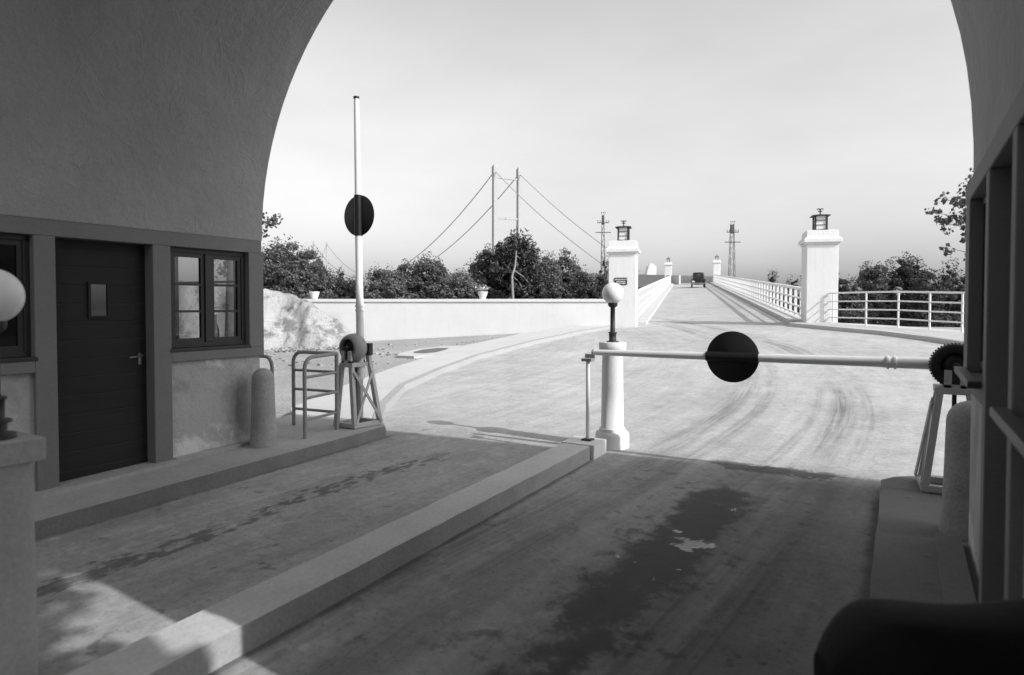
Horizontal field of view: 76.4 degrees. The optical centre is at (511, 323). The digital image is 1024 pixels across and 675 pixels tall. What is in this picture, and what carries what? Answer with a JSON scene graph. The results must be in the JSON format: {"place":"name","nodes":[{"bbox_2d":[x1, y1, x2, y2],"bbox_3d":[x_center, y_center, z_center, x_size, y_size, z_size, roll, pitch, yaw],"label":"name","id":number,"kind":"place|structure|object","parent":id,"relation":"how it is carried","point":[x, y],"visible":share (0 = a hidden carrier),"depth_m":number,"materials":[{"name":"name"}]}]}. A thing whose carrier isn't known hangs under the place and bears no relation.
{"place":"outdoors","nodes":[
{"label":"outdoors","id":0,"kind":"place"},
{"bbox_2d":[179,280,354,349],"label":"bank","id":1,"kind":"structure","parent":0,"point":[291,320],"depth_m":22.96,"materials":[{"name":"grey stone"}]},
{"bbox_2d":[397,346,458,358],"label":"path","id":2,"kind":"structure","parent":0,"point":[410,354],"depth_m":17.05,"materials":[{"name":"concrete"}]},
{"bbox_2d":[414,348,447,352],"bbox_3d":[-2.234,0.732,17.808,0.764,0.063,1.491,0,2,14],"label":"garden bed","id":3,"kind":"object","parent":2,"relation":"on","point":[430,350],"visible":1,"depth_m":17.79,"materials":[{"name":"soil"}]},
{"bbox_2d":[290,325,609,422],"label":"pavement","id":4,"kind":"structure","parent":0,"point":[388,381],"depth_m":12.93,"materials":[{"name":"concrete"}]},
{"bbox_2d":[35,324,965,674],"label":"road","id":5,"kind":"structure","parent":0,"point":[707,522],"depth_m":4.51,"materials":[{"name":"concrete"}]},
{"bbox_2d":[0,269,45,674],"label":"lamp column","id":6,"kind":"structure","parent":5,"relation":"on","point":[21,453],"depth_m":2.59,"materials":[{"name":"concrete"}]},
{"bbox_2d":[65,443,589,674],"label":"traffic island","id":7,"kind":"structure","parent":5,"relation":"on","point":[208,640],"depth_m":3.47,"materials":[{"name":"concrete"}]},
{"bbox_2d":[373,326,609,436],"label":"kerb","id":8,"kind":"structure","parent":5,"relation":"on","point":[388,401],"depth_m":13.62,"materials":[{"name":"concrete"}]},
{"bbox_2d":[561,436,605,459],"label":"traffic island","id":9,"kind":"structure","parent":5,"relation":"on","point":[597,447],"depth_m":6.45,"materials":[{"name":"grey concrete"}]},
{"bbox_2d":[581,354,594,440],"bbox_3d":[0.764,0.747,6.537,0.110,0.880,0.106,1,2,31],"label":"rest post","id":10,"kind":"object","parent":9,"relation":"on","point":[588,358],"visible":0.95,"depth_m":6.52,"materials":[{"name":"white metal"}]},
{"bbox_2d":[595,283,628,450],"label":"lamp column","id":11,"kind":"structure","parent":5,"relation":"on","point":[613,432],"depth_m":6.72,"materials":[{"name":"concrete"}]},
{"bbox_2d":[870,475,978,602],"bbox_3d":[2.419,1.534,2.935,1.431,0.403,5.450,1,2,31],"label":"step","id":12,"kind":"object","parent":5,"relation":"on","point":[905,565],"visible":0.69,"depth_m":3.97,"materials":[{"name":"concrete"}]},
{"bbox_2d":[591,331,970,493],"bbox_3d":[2.270,0.675,5.712,3.450,1.200,0.370,1,2,31],"label":"barrier","id":13,"kind":"object","parent":12,"relation":"on","point":[732,356],"visible":0.7,"depth_m":5.36,"materials":[{"name":"white metal"}]},
{"bbox_2d":[939,401,970,540],"bbox_3d":[2.913,0.971,4.146,0.314,0.960,0.314,1,2,31],"label":"bollard","id":14,"kind":"object","parent":12,"relation":"on","point":[954,518],"visible":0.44,"depth_m":4.09,"materials":[{"name":"concrete"}]},
{"bbox_2d":[935,533,975,603],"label":"plinth","id":15,"kind":"structure","parent":12,"relation":"on","point":[956,583],"depth_m":3.50,"materials":[{"name":"concrete"}]},
{"bbox_2d":[178,0,973,304],"label":"sky","id":16,"kind":"structure","parent":0,"point":[679,121],"materials":[{"name":"white"}]},
{"bbox_2d":[260,317,963,417],"bbox_3d":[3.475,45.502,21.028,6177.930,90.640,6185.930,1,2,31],"label":"ground","id":17,"kind":"structure","parent":0,"point":[283,386],"depth_m":16.25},
{"bbox_2d":[34,415,384,539],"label":"pavement","id":18,"kind":"structure","parent":17,"relation":"on","point":[63,512],"depth_m":5.59,"materials":[{"name":"concrete"}]},
{"bbox_2d":[34,459,179,499],"bbox_3d":[-3.752,1.399,5.016,0.350,0.264,2.290,1,2,31],"label":"doorstep","id":19,"kind":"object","parent":18,"relation":"on","point":[94,479],"depth_m":5.41,"materials":[{"name":"concrete"}]},
{"bbox_2d":[173,440,249,461],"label":"plinth","id":20,"kind":"structure","parent":18,"relation":"on","point":[186,457],"depth_m":6.26,"materials":[{"name":"concrete"}]},
{"bbox_2d":[250,368,276,447],"bbox_3d":[-2.514,0.892,6.575,0.264,0.890,0.264,1,2,31],"label":"bollard","id":21,"kind":"object","parent":18,"relation":"on","point":[263,433],"visible":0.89,"depth_m":6.48,"materials":[{"name":"concrete"}]},
{"bbox_2d":[260,355,273,374],"bbox_3d":[-3.030,0.772,7.619,0.803,0.842,0.042,1,2,36],"label":"tube railing","id":22,"kind":"object","parent":18,"relation":"on","point":[270,360],"visible":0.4,"depth_m":7.38,"materials":[{"name":"grey metal"}]},
{"bbox_2d":[291,350,338,438],"bbox_3d":[-2.349,0.761,7.232,0.726,0.895,0.533,1,2,31],"label":"tube railing","id":23,"kind":"object","parent":18,"relation":"on","point":[304,370],"visible":1,"depth_m":7.27,"materials":[{"name":"grey metal"}]},
{"bbox_2d":[333,96,382,428],"bbox_3d":[-1.788,-0.712,7.475,0.470,3.785,0.410,1,2,31],"label":"barrier","id":24,"kind":"object","parent":18,"relation":"on","point":[355,349],"visible":0.97,"depth_m":7.45,"materials":[{"name":"white metal"}]},
{"bbox_2d":[225,212,283,336],"bbox_3d":[-7.904,-1.487,18.858,2.593,5.650,1.645,0,2,0],"label":"broadleaf tree","id":25,"kind":"object","parent":17,"relation":"on","point":[229,323],"visible":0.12,"depth_m":18.88,"materials":[{"name":"grey plant"}]},
{"bbox_2d":[214,234,319,298],"bbox_3d":[-10.483,-1.200,28.061,4.554,5.288,3.113,0,2,0],"label":"broadleaf tree","id":26,"kind":"object","parent":17,"relation":"on","point":[277,278],"visible":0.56,"depth_m":27.51,"materials":[{"name":"grey plant"}]},
{"bbox_2d":[289,245,337,298],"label":"broadleaf tree","id":27,"kind":"object","parent":17,"relation":"on","point":[323,281],"visible":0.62,"depth_m":28.08,"materials":[{"name":"grey plant"}]},
{"bbox_2d":[323,267,355,298],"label":"young conifer","id":28,"kind":"object","parent":17,"relation":"on","point":[340,280],"visible":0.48,"depth_m":28.72,"materials":[{"name":"grey plant"}]},
{"bbox_2d":[332,275,376,298],"bbox_3d":[-6.859,-0.382,28.979,2.513,3.683,1.499,0,2,0],"label":"shrub","id":29,"kind":"object","parent":17,"relation":"on","point":[351,286],"visible":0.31,"depth_m":28.56,"materials":[{"name":"grey plant"}]},
{"bbox_2d":[264,337,492,369],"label":"stones","id":30,"kind":"object","parent":17,"relation":"on","point":[280,349],"visible":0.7,"depth_m":20.75,"materials":[{"name":"grey stone"}]},
{"bbox_2d":[363,261,411,298],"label":"broadleaf tree","id":31,"kind":"object","parent":17,"relation":"on","point":[388,281],"visible":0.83,"depth_m":27.59,"materials":[{"name":"grey plant"}]},
{"bbox_2d":[390,250,452,298],"bbox_3d":[-4.060,-1.025,29.059,3.002,4.625,2.779,1,2,43],"label":"broadleaf tree","id":32,"kind":"object","parent":17,"relation":"on","point":[421,285],"visible":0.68,"depth_m":28.45,"materials":[{"name":"grey plant"}]},
{"bbox_2d":[305,299,609,340],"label":"garden wall","id":33,"kind":"structure","parent":17,"relation":"on","point":[391,319],"depth_m":23.96,"materials":[{"name":"white paint"}]},
{"bbox_2d":[309,292,319,298],"bbox_3d":[-7.313,-1.045,24.069,0.374,0.270,0.374,1,2,31],"label":"urn","id":34,"kind":"object","parent":33,"relation":"on","point":[314,295],"visible":1,"depth_m":23.95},
{"bbox_2d":[478,292,487,298],"bbox_3d":[-1.086,-1.045,24.069,0.374,0.270,0.374,1,2,31],"label":"urn","id":35,"kind":"object","parent":33,"relation":"on","point":[482,295],"visible":0.96,"depth_m":23.95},
{"bbox_2d":[475,285,489,289],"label":"flowers","id":36,"kind":"object","parent":35,"relation":"in","point":[483,288],"visible":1,"depth_m":24.02,"materials":[{"name":"white plant"}]},
{"bbox_2d":[431,268,484,298],"bbox_3d":[-2.249,-0.697,28.001,2.421,3.485,1.629,0,2,0],"label":"shrub","id":37,"kind":"object","parent":17,"relation":"on","point":[464,290],"visible":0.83,"depth_m":27.61,"materials":[{"name":"grey plant"}]},
{"bbox_2d":[461,243,503,298],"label":"broadleaf tree","id":38,"kind":"object","parent":17,"relation":"on","point":[477,266],"visible":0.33,"depth_m":30.52,"materials":[{"name":"grey plant"}]},
{"bbox_2d":[0,0,1023,601],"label":"toll house","id":39,"kind":"structure","parent":17,"relation":"on","point":[136,138],"depth_m":5.35,"materials":[{"name":"paint"}]},
{"bbox_2d":[0,233,37,362],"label":"window","id":40,"kind":"structure","parent":39,"relation":"in","point":[21,352],"depth_m":4.97,"materials":[{"name":"paint"}]},
{"bbox_2d":[55,238,147,481],"bbox_3d":[-3.483,0.331,5.519,0.107,2.050,0.773,1,2,31],"label":"door","id":41,"kind":"structure","parent":39,"relation":"in","point":[101,313],"depth_m":5.52,"materials":[{"name":"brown wood"}]},
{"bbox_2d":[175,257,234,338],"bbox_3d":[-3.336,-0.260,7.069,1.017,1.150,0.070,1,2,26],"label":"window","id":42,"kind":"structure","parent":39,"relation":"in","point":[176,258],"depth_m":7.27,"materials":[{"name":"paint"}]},
{"bbox_2d":[170,247,250,352],"bbox_3d":[-2.945,-0.230,6.306,0.145,0.970,0.863,1,2,31],"label":"window","id":43,"kind":"structure","parent":39,"relation":"in","point":[207,340],"depth_m":6.29,"materials":[{"name":"paint"}]},
{"bbox_2d":[954,195,985,388],"bbox_3d":[2.450,-0.206,3.389,0.180,1.005,0.898,1,2,31],"label":"window","id":44,"kind":"structure","parent":39,"relation":"in","point":[970,381],"depth_m":3.69,"materials":[{"name":"paint"}]},
{"bbox_2d":[989,407,1023,456],"bbox_3d":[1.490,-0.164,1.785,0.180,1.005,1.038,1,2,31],"label":"window sill","id":45,"kind":"structure","parent":39,"relation":"in","point":[1006,420],"depth_m":1.95,"materials":[{"name":"paint"}]},
{"bbox_2d":[312,164,712,288],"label":"suspension bridge","id":46,"kind":"structure","parent":17,"relation":"on","point":[644,280],"depth_m":174.04,"materials":[{"name":"paint"}]},
{"bbox_2d":[478,227,553,298],"bbox_3d":[0.202,-1.571,29.973,3.684,5.810,1.937,0,2,0],"label":"broadleaf tree","id":47,"kind":"object","parent":17,"relation":"on","point":[514,254],"visible":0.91,"depth_m":29.57,"materials":[{"name":"grey plant"}]},
{"bbox_2d":[526,250,568,298],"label":"broadleaf tree","id":48,"kind":"object","parent":17,"relation":"on","point":[555,288],"visible":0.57,"depth_m":30.56,"materials":[{"name":"grey plant"}]},
{"bbox_2d":[555,248,581,298],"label":"broadleaf tree","id":49,"kind":"object","parent":17,"relation":"on","point":[565,261],"visible":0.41,"depth_m":31.11,"materials":[{"name":"grey plant"}]},
{"bbox_2d":[569,265,603,298],"bbox_3d":[3.367,-0.782,29.026,1.639,3.659,1.453,0,2,0],"label":"shrub","id":50,"kind":"object","parent":17,"relation":"on","point":[585,286],"visible":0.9,"depth_m":28.65,"materials":[{"name":"grey plant"}]},
{"bbox_2d":[589,255,608,298],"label":"young conifer","id":51,"kind":"object","parent":17,"relation":"on","point":[603,277],"visible":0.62,"depth_m":28.87,"materials":[{"name":"grey plant"}]},
{"bbox_2d":[596,212,610,273],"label":"lattice mast","id":52,"kind":"object","parent":17,"relation":"on","point":[602,222],"visible":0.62,"depth_m":107.49,"materials":[{"name":"metal"}]},
{"bbox_2d":[606,220,640,327],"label":"bridge pillar","id":53,"kind":"structure","parent":17,"relation":"on","point":[623,251],"depth_m":23.88,"materials":[{"name":"paint"}]},
{"bbox_2d":[644,264,655,274],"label":"anchor block","id":54,"kind":"structure","parent":17,"relation":"on","point":[650,269],"depth_m":117.02,"materials":[{"name":"white concrete"}]},
{"bbox_2d":[725,221,740,276],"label":"lattice mast","id":55,"kind":"object","parent":17,"relation":"on","point":[731,230],"visible":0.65,"depth_m":104.43,"materials":[{"name":"metal"}]},
{"bbox_2d":[763,267,778,302],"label":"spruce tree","id":56,"kind":"object","parent":17,"relation":"on","point":[772,279],"visible":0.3,"depth_m":45.91,"materials":[{"name":"grey plant"}]},
{"bbox_2d":[760,281,788,306],"bbox_3d":[16.356,-0.109,39.977,2.184,5.030,1.637,-1,2,-20],"label":"shrub","id":57,"kind":"object","parent":17,"relation":"on","point":[779,296],"visible":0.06,"depth_m":39.79,"materials":[{"name":"grey plant"}]},
{"bbox_2d":[785,273,800,312],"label":"broadleaf tree","id":58,"kind":"object","parent":17,"relation":"on","point":[793,284],"visible":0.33,"depth_m":37.79,"materials":[{"name":"grey plant"}]},
{"bbox_2d":[798,208,842,322],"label":"bridge pillar","id":59,"kind":"structure","parent":17,"relation":"on","point":[819,243],"depth_m":22.20,"materials":[{"name":"concrete"}]},
{"bbox_2d":[838,273,869,323],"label":"broadleaf tree","id":60,"kind":"object","parent":17,"relation":"on","point":[848,305],"visible":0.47,"depth_m":30.61,"materials":[{"name":"grey plant"}]},
{"bbox_2d":[851,260,908,325],"bbox_3d":[18.450,-0.414,33.026,2.952,5.639,2.883,0,2,0],"label":"broadleaf tree","id":61,"kind":"object","parent":17,"relation":"on","point":[869,278],"visible":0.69,"depth_m":32.44,"materials":[{"name":"grey plant"}]},
{"bbox_2d":[878,251,930,325],"bbox_3d":[20.089,-0.620,33.131,2.850,6.096,2.825,0,2,0],"label":"broadleaf tree","id":62,"kind":"object","parent":17,"relation":"on","point":[907,271],"visible":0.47,"depth_m":32.59,"materials":[{"name":"grey plant"}]},
{"bbox_2d":[899,266,960,326],"bbox_3d":[20.021,-0.157,31.031,2.276,5.159,2.282,-1,2,-21],"label":"broadleaf tree","id":63,"kind":"object","parent":17,"relation":"on","point":[923,282],"visible":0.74,"depth_m":30.55,"materials":[{"name":"grey plant"}]},
{"bbox_2d":[922,257,964,326],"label":"broadleaf tree","id":64,"kind":"object","parent":17,"relation":"on","point":[958,281],"visible":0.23,"depth_m":30.66,"materials":[{"name":"grey plant"}]},
{"bbox_2d":[924,168,973,260],"bbox_3d":[24.488,-3.134,34.219,5.474,11.288,2.802,0,2,0],"label":"broadleaf tree","id":65,"kind":"object","parent":17,"relation":"on","point":[960,221],"visible":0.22,"depth_m":34.11,"materials":[{"name":"grey plant"}]},
{"bbox_2d":[646,283,788,325],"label":"roadway","id":66,"kind":"structure","parent":0,"point":[687,304],"depth_m":32.43,"materials":[{"name":"concrete"}]},
{"bbox_2d":[691,272,705,287],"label":"car","id":67,"kind":"object","parent":66,"relation":"on","point":[697,278],"visible":0.98,"depth_m":72.03,"materials":[{"name":"paint"}]},
{"bbox_2d":[637,282,801,325],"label":"pavement","id":68,"kind":"structure","parent":0,"point":[644,318],"depth_m":31.56,"materials":[{"name":"concrete"}]},
{"bbox_2d":[638,275,670,317],"bbox_3d":[13.852,-3.555,59.524,0.130,5.053,72.005,0,2,15],"label":"bridge railing","id":69,"kind":"object","parent":68,"relation":"on","point":[648,295],"visible":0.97,"depth_m":35.94,"materials":[{"name":"white paint"}]},
{"bbox_2d":[664,257,672,276],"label":"bridge pillar","id":70,"kind":"structure","parent":68,"relation":"on","point":[668,264],"depth_m":94.34,"materials":[{"name":"concrete"}]},
{"bbox_2d":[712,254,720,281],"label":"bridge pillar","id":71,"kind":"structure","parent":68,"relation":"on","point":[716,262],"depth_m":92.62,"materials":[{"name":"concrete"}]},
{"bbox_2d":[713,274,800,317],"bbox_3d":[19.616,-3.610,58.004,0.130,5.053,72.005,0,2,15],"label":"bridge railing","id":72,"kind":"object","parent":68,"relation":"on","point":[750,288],"visible":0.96,"depth_m":34.59,"materials":[{"name":"white paint"}]},
{"bbox_2d":[789,321,963,343],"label":"pavement","id":73,"kind":"structure","parent":0,"point":[945,336],"depth_m":18.92,"materials":[{"name":"concrete"}]},
{"bbox_2d":[827,291,964,331],"bbox_3d":[11.910,-0.198,17.768,1.043,1.497,9.042,0,2,-9],"label":"curved railing","id":74,"kind":"object","parent":73,"relation":"on","point":[929,320],"visible":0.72,"depth_m":19.64,"materials":[{"name":"white metal"}]},
{"bbox_3d":[1.131,1.228,1.627,0.470,0.535,0.270,0,2,0],"label":"folding stand","id":75,"kind":"object","parent":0,"visible":0},
{"bbox_2d":[814,598,1023,674],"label":"black case","id":76,"kind":"object","parent":75,"relation":"on","point":[872,636],"visible":1,"depth_m":1.54,"materials":[{"name":"leather"}]}
]}

